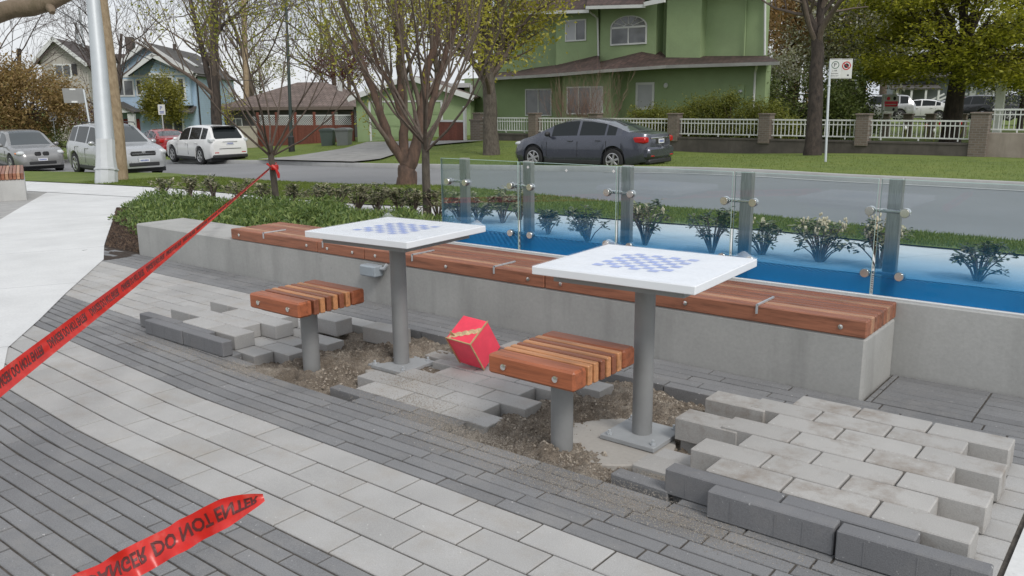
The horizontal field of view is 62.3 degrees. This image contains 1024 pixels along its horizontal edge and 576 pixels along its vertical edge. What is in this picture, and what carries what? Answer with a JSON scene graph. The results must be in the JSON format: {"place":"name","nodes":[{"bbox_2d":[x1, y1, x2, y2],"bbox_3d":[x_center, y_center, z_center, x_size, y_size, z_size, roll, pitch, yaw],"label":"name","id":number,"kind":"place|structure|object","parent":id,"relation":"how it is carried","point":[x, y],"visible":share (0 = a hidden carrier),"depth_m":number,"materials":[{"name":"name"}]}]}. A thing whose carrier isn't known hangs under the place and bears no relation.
{"place":"outdoors","nodes":[
{"label":"outdoors","id":0,"kind":"place"},
{"bbox_2d":[0,191,46,218],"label":"paving","id":1,"kind":"structure","parent":0,"point":[7,208],"depth_m":14.80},
{"bbox_2d":[0,165,26,200],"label":"bench","id":2,"kind":"object","parent":1,"relation":"on","point":[12,183],"visible":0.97,"depth_m":15.56,"materials":[{"name":"concrete"}]},
{"bbox_2d":[0,0,71,22],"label":"overhanging tree","id":3,"kind":"object","parent":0,"point":[11,9],"visible":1,"depth_m":3.57,"materials":[{"name":"brown plant"}]},
{"bbox_2d":[0,181,260,369],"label":"plaza path","id":4,"kind":"structure","parent":0,"point":[47,263],"depth_m":8.46,"materials":[{"name":"concrete"}]},
{"bbox_2d":[72,494,264,575],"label":"barrier tape","id":5,"kind":"object","parent":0,"point":[146,555],"visible":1,"depth_m":1.79,"materials":[{"name":"red"}]},
{"bbox_2d":[103,209,389,259],"bbox_3d":[-4.002,-0.757,10.624,7.300,0.204,4.100,9,16,38],"label":"planting bed","id":6,"kind":"object","parent":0,"point":[125,253],"visible":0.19,"depth_m":8.30,"materials":[{"name":"brown soil"}]},
{"bbox_2d":[106,206,139,252],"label":"bark mulch","id":7,"kind":"object","parent":6,"relation":"on","point":[128,240],"visible":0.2,"depth_m":9.27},
{"bbox_2d":[131,0,428,196],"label":"young tree","id":8,"kind":"object","parent":6,"relation":"on","point":[270,152],"visible":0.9,"depth_m":11.46,"materials":[{"name":"brown plant"}]},
{"bbox_2d":[0,162,276,396],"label":"barrier tape","id":9,"kind":"object","parent":8,"relation":"attached to","point":[14,372],"visible":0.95,"depth_m":3.68,"materials":[{"name":"red"}]},
{"bbox_2d":[107,188,453,234],"bbox_3d":[-3.796,-0.950,10.768,7.030,0.500,3.198,9,16,38],"label":"bed planting","id":10,"kind":"object","parent":6,"relation":"on","point":[247,210],"visible":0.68,"depth_m":10.22,"materials":[{"name":"green plant"}]},
{"bbox_2d":[281,0,511,217],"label":"young tree","id":11,"kind":"object","parent":6,"relation":"on","point":[424,139],"visible":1,"depth_m":10.31,"materials":[{"name":"brown plant"}]},
{"bbox_2d":[263,140,480,160],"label":"driveway","id":12,"kind":"structure","parent":0,"point":[368,151],"depth_m":35.20,"materials":[{"name":"concrete"}]},
{"bbox_2d":[0,0,1022,109],"label":"sky","id":13,"kind":"structure","parent":0,"point":[17,33],"materials":[{"name":"white"}]},
{"bbox_2d":[0,248,1023,575],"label":"charcoal paving","id":14,"kind":"structure","parent":0,"point":[346,420],"depth_m":3.39,"materials":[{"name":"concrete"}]},
{"bbox_2d":[145,318,189,344],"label":"loose paver","id":15,"kind":"object","parent":14,"relation":"on","point":[164,329],"visible":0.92,"depth_m":5.21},
{"bbox_2d":[183,329,232,356],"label":"loose paver","id":16,"kind":"object","parent":14,"relation":"on","point":[210,343],"visible":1,"depth_m":4.93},
{"bbox_2d":[84,323,870,575],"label":"spilled sand","id":17,"kind":"structure","parent":14,"relation":"on","point":[487,447],"depth_m":3.44,"materials":[{"name":"sand"}]},
{"bbox_2d":[137,218,896,400],"bbox_3d":[-0.833,-0.049,6.259,6.742,0.546,0.592,9,16,38],"label":"bench","id":18,"kind":"object","parent":14,"relation":"on","point":[833,344],"visible":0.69,"depth_m":4.99,"materials":[{"name":"concrete"}]},
{"bbox_2d":[665,463,784,505],"bbox_3d":[0.747,0.729,3.006,0.425,0.100,0.071,9,16,38],"label":"loose paver","id":19,"kind":"object","parent":14,"relation":"on","point":[689,483],"visible":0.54,"depth_m":3.03,"materials":[{"name":"concrete"}]},
{"bbox_2d":[447,241,1023,397],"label":"wall","id":20,"kind":"structure","parent":14,"relation":"on","point":[977,348],"depth_m":4.25,"materials":[{"name":"concrete"}]},
{"bbox_2d":[441,158,1023,312],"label":"glass screen","id":21,"kind":"object","parent":20,"relation":"on","point":[895,211],"visible":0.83,"depth_m":4.93,"materials":[{"name":"glass"}]},
{"bbox_2d":[707,485,839,554],"bbox_3d":[0.862,0.768,2.826,0.430,0.100,0.066,9,16,37],"label":"loose paver","id":22,"kind":"object","parent":14,"relation":"on","point":[796,526],"visible":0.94,"depth_m":2.79,"materials":[{"name":"concrete"}]},
{"bbox_2d":[781,495,920,543],"bbox_3d":[1.084,0.784,2.744,0.420,0.100,0.071,9,16,37],"label":"loose paver","id":23,"kind":"object","parent":14,"relation":"on","point":[875,525],"visible":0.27,"depth_m":2.71,"materials":[{"name":"concrete"}]},
{"bbox_2d":[835,523,993,575],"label":"loose paver","id":24,"kind":"object","parent":14,"relation":"on","point":[882,553],"visible":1,"depth_m":2.55,"materials":[{"name":"concrete"}]},
{"bbox_2d":[0,118,1023,143],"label":"garden lawn","id":25,"kind":"structure","parent":0,"point":[1006,124],"depth_m":47.79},
{"bbox_2d":[31,7,134,140],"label":"grey house","id":26,"kind":"structure","parent":25,"relation":"on","point":[78,58],"depth_m":76.65,"materials":[{"name":"beige"}]},
{"bbox_2d":[116,41,234,132],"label":"blue house","id":27,"kind":"structure","parent":25,"relation":"on","point":[199,113],"depth_m":61.20,"materials":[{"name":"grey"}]},
{"bbox_2d":[158,0,315,95],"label":"bare tree","id":28,"kind":"object","parent":25,"relation":"on","point":[251,89],"visible":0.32,"depth_m":64.23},
{"bbox_2d":[221,77,357,136],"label":"house","id":29,"kind":"structure","parent":25,"relation":"on","point":[321,103],"depth_m":49.84,"materials":[{"name":"brown"}]},
{"bbox_2d":[219,0,426,86],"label":"bare tree","id":30,"kind":"object","parent":25,"relation":"on","point":[307,65],"visible":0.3,"depth_m":70.01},
{"bbox_2d":[448,0,779,137],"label":"green house","id":31,"kind":"structure","parent":25,"relation":"on","point":[670,52],"depth_m":37.96,"materials":[{"name":"paint"}]},
{"bbox_2d":[525,89,551,115],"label":"window","id":32,"kind":"structure","parent":31,"relation":"in","point":[533,103],"depth_m":41.86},
{"bbox_2d":[610,15,646,45],"bbox_3d":[5.313,-11.760,38.674,1.920,1.281,0.047,9,16,38],"label":"window","id":33,"kind":"structure","parent":31,"relation":"in","point":[625,30],"depth_m":38.67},
{"bbox_2d":[767,36,807,103],"bbox_3d":[12.849,-9.399,40.595,2.647,5.078,2.343,9,16,38],"label":"flowering shrub","id":34,"kind":"object","parent":25,"relation":"on","point":[782,59],"visible":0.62,"depth_m":40.00,"materials":[{"name":"green plant"}]},
{"bbox_2d":[767,0,871,107],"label":"willow tree","id":35,"kind":"object","parent":25,"relation":"on","point":[783,16],"visible":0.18,"depth_m":48.80,"materials":[{"name":"green plant"}]},
{"bbox_2d":[767,53,880,139],"bbox_3d":[12.284,-7.880,35.684,6.295,4.346,5.003,9,16,38],"label":"evergreen shrub","id":36,"kind":"object","parent":25,"relation":"on","point":[837,107],"visible":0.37,"depth_m":34.70,"materials":[{"name":"green plant"}]},
{"bbox_2d":[772,0,970,133],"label":"flowering tree","id":37,"kind":"object","parent":25,"relation":"on","point":[832,28],"visible":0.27,"depth_m":44.13,"materials":[{"name":"green plant"}]},
{"bbox_2d":[815,0,1023,142],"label":"maple tree","id":38,"kind":"object","parent":25,"relation":"on","point":[965,53],"visible":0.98,"depth_m":33.60,"materials":[{"name":"green plant"}]},
{"bbox_2d":[872,113,968,136],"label":"garden fence","id":39,"kind":"object","parent":25,"relation":"on","point":[910,116],"visible":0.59,"depth_m":41.94,"materials":[{"name":"white paint"}]},
{"bbox_2d":[887,63,995,119],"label":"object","id":40,"kind":"structure","parent":25,"relation":"on","point":[929,92],"depth_m":73.34,"materials":[{"name":"white"}]},
{"bbox_2d":[4,261,1023,575],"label":"light paving","id":41,"kind":"structure","parent":0,"point":[274,447],"depth_m":3.46,"materials":[{"name":"concrete"}]},
{"bbox_2d":[207,324,254,349],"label":"loose paver","id":42,"kind":"object","parent":41,"relation":"on","point":[239,338],"visible":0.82,"depth_m":5.04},
{"bbox_2d":[248,315,293,339],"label":"loose paver","id":43,"kind":"object","parent":41,"relation":"on","point":[274,328],"visible":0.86,"depth_m":5.25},
{"bbox_2d":[317,312,351,336],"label":"loose paver","id":44,"kind":"object","parent":41,"relation":"on","point":[333,324],"visible":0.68,"depth_m":5.34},
{"bbox_2d":[445,316,499,369],"bbox_3d":[-0.209,0.297,4.588,0.193,0.278,0.265,9,16,38],"label":"painted box","id":45,"kind":"object","parent":41,"relation":"on","point":[472,341],"visible":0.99,"depth_m":4.53,"materials":[{"name":"red paint"}]},
{"bbox_2d":[675,409,736,445],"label":"loose paver","id":46,"kind":"object","parent":41,"relation":"on","point":[692,426],"visible":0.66,"depth_m":3.58,"materials":[{"name":"concrete"}]},
{"bbox_2d":[690,438,771,470],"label":"loose paver","id":47,"kind":"object","parent":41,"relation":"on","point":[706,453],"visible":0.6,"depth_m":3.24,"materials":[{"name":"concrete"}]},
{"bbox_2d":[705,391,764,422],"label":"loose paver","id":48,"kind":"object","parent":41,"relation":"on","point":[725,404],"visible":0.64,"depth_m":3.77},
{"bbox_2d":[706,458,792,492],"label":"loose paver","id":49,"kind":"object","parent":41,"relation":"on","point":[759,477],"visible":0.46,"depth_m":3.04,"materials":[{"name":"concrete"}]},
{"bbox_2d":[722,417,798,445],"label":"loose paver","id":50,"kind":"object","parent":41,"relation":"on","point":[744,429],"visible":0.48,"depth_m":3.45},
{"bbox_2d":[738,435,820,463],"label":"loose paver","id":51,"kind":"object","parent":41,"relation":"on","point":[782,449],"visible":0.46,"depth_m":3.26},
{"bbox_2d":[751,398,821,423],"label":"loose paver","id":52,"kind":"object","parent":41,"relation":"on","point":[772,408],"visible":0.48,"depth_m":3.67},
{"bbox_2d":[760,455,849,489],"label":"loose paver","id":53,"kind":"object","parent":41,"relation":"on","point":[794,469],"visible":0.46,"depth_m":3.06,"materials":[{"name":"concrete"}]},
{"bbox_2d":[767,414,843,439],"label":"loose paver","id":54,"kind":"object","parent":41,"relation":"on","point":[810,427],"visible":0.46,"depth_m":3.48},
{"bbox_2d":[792,396,860,417],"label":"loose paver","id":55,"kind":"object","parent":41,"relation":"on","point":[823,406],"visible":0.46,"depth_m":3.71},
{"bbox_2d":[781,478,879,517],"bbox_3d":[1.080,0.752,2.887,0.289,0.100,0.136,9,16,37],"label":"loose paver","id":56,"kind":"object","parent":41,"relation":"on","point":[836,498],"visible":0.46,"depth_m":2.86,"materials":[{"name":"concrete"}]},
{"bbox_2d":[789,432,872,461],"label":"loose paver","id":57,"kind":"object","parent":41,"relation":"on","point":[835,447],"visible":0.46,"depth_m":3.28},
{"bbox_2d":[814,412,891,437],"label":"loose paver","id":58,"kind":"object","parent":41,"relation":"on","point":[858,425],"visible":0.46,"depth_m":3.50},
{"bbox_2d":[811,452,902,485],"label":"loose paver","id":59,"kind":"object","parent":41,"relation":"on","point":[873,472],"visible":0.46,"depth_m":3.08,"materials":[{"name":"concrete"}]},
{"bbox_2d":[835,429,921,457],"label":"loose paver","id":60,"kind":"object","parent":41,"relation":"on","point":[873,442],"visible":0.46,"depth_m":3.31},
{"bbox_2d":[840,476,937,514],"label":"loose paver","id":61,"kind":"object","parent":41,"relation":"on","point":[903,497],"visible":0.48,"depth_m":2.88,"materials":[{"name":"concrete"}]},
{"bbox_2d":[854,408,932,432],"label":"loose paver","id":62,"kind":"object","parent":41,"relation":"on","point":[900,421],"visible":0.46,"depth_m":3.53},
{"bbox_2d":[865,449,955,482],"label":"loose paver","id":63,"kind":"object","parent":41,"relation":"on","point":[904,464],"visible":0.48,"depth_m":3.10,"materials":[{"name":"concrete"}]},
{"bbox_2d":[871,501,978,558],"bbox_3d":[1.312,0.790,2.706,0.288,0.100,0.136,9,16,38],"label":"loose paver","id":64,"kind":"object","parent":41,"relation":"on","point":[948,535],"visible":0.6,"depth_m":2.65,"materials":[{"name":"concrete"}]},
{"bbox_2d":[885,427,967,454],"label":"loose paver","id":65,"kind":"object","parent":41,"relation":"on","point":[922,439],"visible":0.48,"depth_m":3.33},
{"bbox_2d":[896,472,993,533],"bbox_3d":[1.489,0.739,2.927,0.282,0.100,0.136,9,16,37],"label":"loose paver","id":66,"kind":"object","parent":41,"relation":"on","point":[965,504],"visible":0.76,"depth_m":2.86,"materials":[{"name":"concrete"}]},
{"bbox_2d":[916,446,1007,501],"bbox_3d":[1.664,0.688,3.148,0.282,0.100,0.136,9,16,38],"label":"loose paver","id":67,"kind":"object","parent":41,"relation":"on","point":[980,474],"visible":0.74,"depth_m":3.08,"materials":[{"name":"concrete"}]},
{"bbox_2d":[927,423,1014,471],"bbox_3d":[1.825,0.635,3.381,0.292,0.100,0.136,9,16,38],"label":"loose paver","id":68,"kind":"object","parent":41,"relation":"on","point":[991,447],"visible":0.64,"depth_m":3.32,"materials":[{"name":"concrete"}]},
{"bbox_2d":[24,162,1023,240],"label":"road","id":69,"kind":"structure","parent":0,"point":[997,214],"depth_m":15.49,"materials":[{"name":"asphalt"}]},
{"bbox_2d":[0,42,37,129],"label":"copper tree","id":70,"kind":"object","parent":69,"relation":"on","point":[5,90],"visible":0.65,"depth_m":43.36,"materials":[{"name":"brown plant"}]},
{"bbox_2d":[0,129,63,169],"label":"parked car","id":71,"kind":"object","parent":69,"relation":"on","point":[27,149],"visible":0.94,"depth_m":33.75,"materials":[{"name":"silver metal"}]},
{"bbox_2d":[0,50,93,142],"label":"copper tree","id":72,"kind":"object","parent":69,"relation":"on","point":[51,99],"visible":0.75,"depth_m":44.37,"materials":[{"name":"brown plant"}]},
{"bbox_2d":[66,121,166,172],"bbox_3d":[-13.448,-4.748,28.758,4.586,1.750,2.230,12,17,43],"label":"parked car","id":73,"kind":"object","parent":69,"relation":"on","point":[144,153],"visible":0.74,"depth_m":28.16,"materials":[{"name":"silver metal"}]},
{"bbox_2d":[167,125,247,164],"bbox_3d":[-13.885,-6.528,38.316,4.790,1.694,2.250,12,17,43],"label":"parked car","id":74,"kind":"object","parent":69,"relation":"on","point":[202,144],"visible":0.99,"depth_m":36.92,"materials":[{"name":"white paint"}]},
{"bbox_2d":[64,159,1023,189],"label":"kerb","id":75,"kind":"structure","parent":69,"relation":"on","point":[909,180],"depth_m":20.55,"materials":[{"name":"concrete"}]},
{"bbox_2d":[515,118,672,164],"bbox_3d":[2.276,-4.187,24.532,4.617,1.444,2.155,9,16,36],"label":"parked car","id":76,"kind":"object","parent":69,"relation":"on","point":[597,141],"visible":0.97,"depth_m":23.58,"materials":[{"name":"grey paint"}]},
{"bbox_2d":[24,171,1023,253],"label":"verge","id":77,"kind":"structure","parent":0,"point":[68,177],"depth_m":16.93,"materials":[{"name":"plant"}]},
{"bbox_2d":[86,0,118,182],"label":"lamp pole","id":78,"kind":"object","parent":77,"relation":"on","point":[106,169],"visible":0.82,"depth_m":20.82,"materials":[{"name":"metal"}]},
{"bbox_2d":[100,0,128,179],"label":"utility pole","id":79,"kind":"object","parent":77,"relation":"on","point":[120,144],"visible":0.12,"depth_m":22.16,"materials":[{"name":"wood"}]},
{"bbox_2d":[286,0,506,185],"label":"street tree","id":80,"kind":"object","parent":77,"relation":"on","point":[405,155],"visible":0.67,"depth_m":17.03,"materials":[{"name":"brown plant"}]},
{"bbox_2d":[25,181,1023,291],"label":"sidewalk","id":81,"kind":"structure","parent":0,"point":[925,263],"depth_m":8.54,"materials":[{"name":"concrete"}]},
{"bbox_2d":[563,204,609,241],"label":"rhododendron","id":82,"kind":"object","parent":81,"relation":"on","point":[583,227],"visible":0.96,"depth_m":8.77,"materials":[{"name":"green plant"}]},
{"bbox_2d":[633,199,672,245],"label":"rhododendron","id":83,"kind":"object","parent":81,"relation":"on","point":[646,231],"visible":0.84,"depth_m":8.58,"materials":[{"name":"green plant"}]},
{"bbox_2d":[685,206,738,253],"bbox_3d":[1.894,-0.536,8.124,0.492,0.492,0.481,0,13,4],"label":"rhododendron","id":84,"kind":"object","parent":81,"relation":"on","point":[721,221],"visible":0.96,"depth_m":8.05,"materials":[{"name":"green plant"}]},
{"bbox_2d":[471,230,1023,308],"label":"water","id":85,"kind":"structure","parent":81,"relation":"on","point":[1004,298],"depth_m":6.93,"materials":[{"name":"liquid"}]},
{"bbox_2d":[735,217,786,254],"bbox_3d":[2.367,-0.473,8.050,0.445,0.402,0.504,9,16,38],"label":"rhododendron","id":86,"kind":"object","parent":81,"relation":"on","point":[765,230],"visible":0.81,"depth_m":7.98,"materials":[{"name":"green plant"}]},
{"bbox_2d":[787,212,856,261],"bbox_3d":[2.812,-0.439,7.655,0.569,0.499,0.552,-3,13,-12],"label":"rhododendron","id":87,"kind":"object","parent":81,"relation":"on","point":[817,227],"visible":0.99,"depth_m":7.61,"materials":[{"name":"green plant"}]},
{"bbox_2d":[852,213,914,268],"bbox_3d":[3.196,-0.391,7.326,0.485,0.538,0.514,9,16,38],"label":"rhododendron","id":88,"kind":"object","parent":81,"relation":"on","point":[870,241],"visible":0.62,"depth_m":7.30,"materials":[{"name":"green plant"}]},
{"bbox_2d":[949,241,1018,281],"bbox_3d":[3.778,-0.193,6.791,0.517,0.369,0.456,9,16,38],"label":"rhododendron","id":89,"kind":"object","parent":81,"relation":"on","point":[985,253],"visible":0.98,"depth_m":6.79,"materials":[{"name":"green plant"}]},
{"bbox_2d":[59,135,1023,181],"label":"verge","id":90,"kind":"structure","parent":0,"point":[256,151],"depth_m":24.47,"materials":[{"name":"plant"}]},
{"bbox_2d":[0,0,115,96],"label":"bare tree","id":91,"kind":"object","parent":90,"relation":"on","point":[29,35],"visible":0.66,"depth_m":46.70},
{"bbox_2d":[16,0,229,104],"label":"bare tree","id":92,"kind":"object","parent":90,"relation":"on","point":[120,73],"visible":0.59,"depth_m":50.51,"materials":[{"name":"plant"}]},
{"bbox_2d":[133,65,190,128],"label":"leafy shrub","id":93,"kind":"object","parent":90,"relation":"on","point":[172,98],"visible":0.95,"depth_m":52.09,"materials":[{"name":"green plant"}]},
{"bbox_2d":[112,0,337,124],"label":"street tree","id":94,"kind":"object","parent":90,"relation":"on","point":[216,117],"visible":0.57,"depth_m":40.78,"materials":[{"name":"brown plant"}]},
{"bbox_2d":[253,112,356,146],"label":"board fence","id":95,"kind":"object","parent":90,"relation":"on","point":[301,132],"visible":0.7,"depth_m":45.21,"materials":[{"name":"wood"}]},
{"bbox_2d":[347,74,479,141],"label":"garage","id":96,"kind":"structure","parent":90,"relation":"on","point":[460,98],"depth_m":43.08,"materials":[{"name":"green paint"}]},
{"bbox_2d":[371,102,439,140],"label":"garage door","id":97,"kind":"structure","parent":96,"relation":"in","point":[394,123],"depth_m":43.23,"materials":[{"name":"green paint"}]},
{"bbox_2d":[350,0,584,154],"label":"street tree","id":98,"kind":"object","parent":90,"relation":"on","point":[524,27],"visible":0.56,"depth_m":31.14,"materials":[{"name":"green plant"}]},
{"bbox_2d":[666,92,715,136],"bbox_3d":[7.306,-6.504,33.392,2.143,2.380,1.885,-3,13,-12],"label":"hedge shrub","id":99,"kind":"object","parent":90,"relation":"on","point":[691,113],"visible":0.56,"depth_m":33.21,"materials":[{"name":"green plant"}]},
{"bbox_2d":[472,109,1023,157],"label":"garden fence","id":100,"kind":"object","parent":90,"relation":"on","point":[984,140],"visible":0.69,"depth_m":28.64,"materials":[{"name":"concrete"}]},
{"bbox_2d":[761,0,891,155],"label":"street tree","id":101,"kind":"object","parent":90,"relation":"on","point":[816,27],"visible":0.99,"depth_m":27.18,"materials":[{"name":"brown plant"}]},
{"bbox_2d":[824,59,852,161],"bbox_3d":[8.684,-4.683,23.036,0.876,3.000,0.467,-9,15,-34],"label":"parking sign","id":102,"kind":"object","parent":90,"relation":"on","point":[840,68],"visible":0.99,"depth_m":22.90,"materials":[{"name":"metal"}]},
{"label":"paving bed","id":103,"kind":"structure","parent":0,"visible":0},
{"bbox_2d":[250,279,363,371],"bbox_3d":[-1.115,0.298,4.675,0.428,0.579,0.455,9,16,38],"label":"slatted seat","id":104,"kind":"object","parent":103,"relation":"on","point":[306,303],"visible":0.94,"depth_m":4.58,"materials":[{"name":"red wood"}]},
{"bbox_2d":[255,332,453,394],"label":"excavated sand","id":105,"kind":"structure","parent":103,"relation":"on","point":[356,363],"depth_m":4.79,"materials":[{"name":"sand"}]},
{"bbox_2d":[305,217,485,373],"bbox_3d":[-0.624,0.043,4.683,0.728,0.809,0.659,8,15,33],"label":"chess table","id":106,"kind":"object","parent":105,"relation":"on","point":[397,238],"visible":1,"depth_m":4.61,"materials":[{"name":"white"}]},
{"bbox_2d":[262,332,704,482],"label":"sand clods","id":107,"kind":"object","parent":105,"relation":"on","point":[533,419],"visible":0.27,"depth_m":4.00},
{"bbox_2d":[365,365,675,470],"bbox_3d":[-0.066,0.588,4.226,1.987,0.064,0.537,12,17,44],"label":"footing pad","id":108,"kind":"object","parent":103,"relation":"on","point":[621,455],"visible":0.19,"depth_m":3.64,"materials":[{"name":"concrete"}]},
{"bbox_2d":[532,244,756,452],"bbox_3d":[0.569,0.259,3.655,0.728,0.809,0.659,8,15,34],"label":"chess table","id":109,"kind":"object","parent":108,"relation":"on","point":[646,275],"visible":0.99,"depth_m":3.58,"materials":[{"name":"white"}]},
{"bbox_2d":[489,331,633,451],"bbox_3d":[0.207,0.536,3.542,0.427,0.579,0.455,9,16,38],"label":"slatted seat","id":110,"kind":"object","parent":103,"relation":"on","point":[564,366],"visible":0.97,"depth_m":3.43,"materials":[{"name":"red wood"}]},
{"bbox_2d":[464,380,704,483],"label":"excavated sand","id":111,"kind":"structure","parent":103,"relation":"on","point":[618,392],"depth_m":3.89,"materials":[{"name":"sand"}]},
{"bbox_2d":[611,468,671,503],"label":"loose paver","id":112,"kind":"object","parent":111,"relation":"on","point":[643,482],"visible":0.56,"depth_m":3.20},
{"bbox_2d":[632,454,689,480],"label":"loose paver","id":113,"kind":"object","parent":111,"relation":"on","point":[652,464],"visible":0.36,"depth_m":3.34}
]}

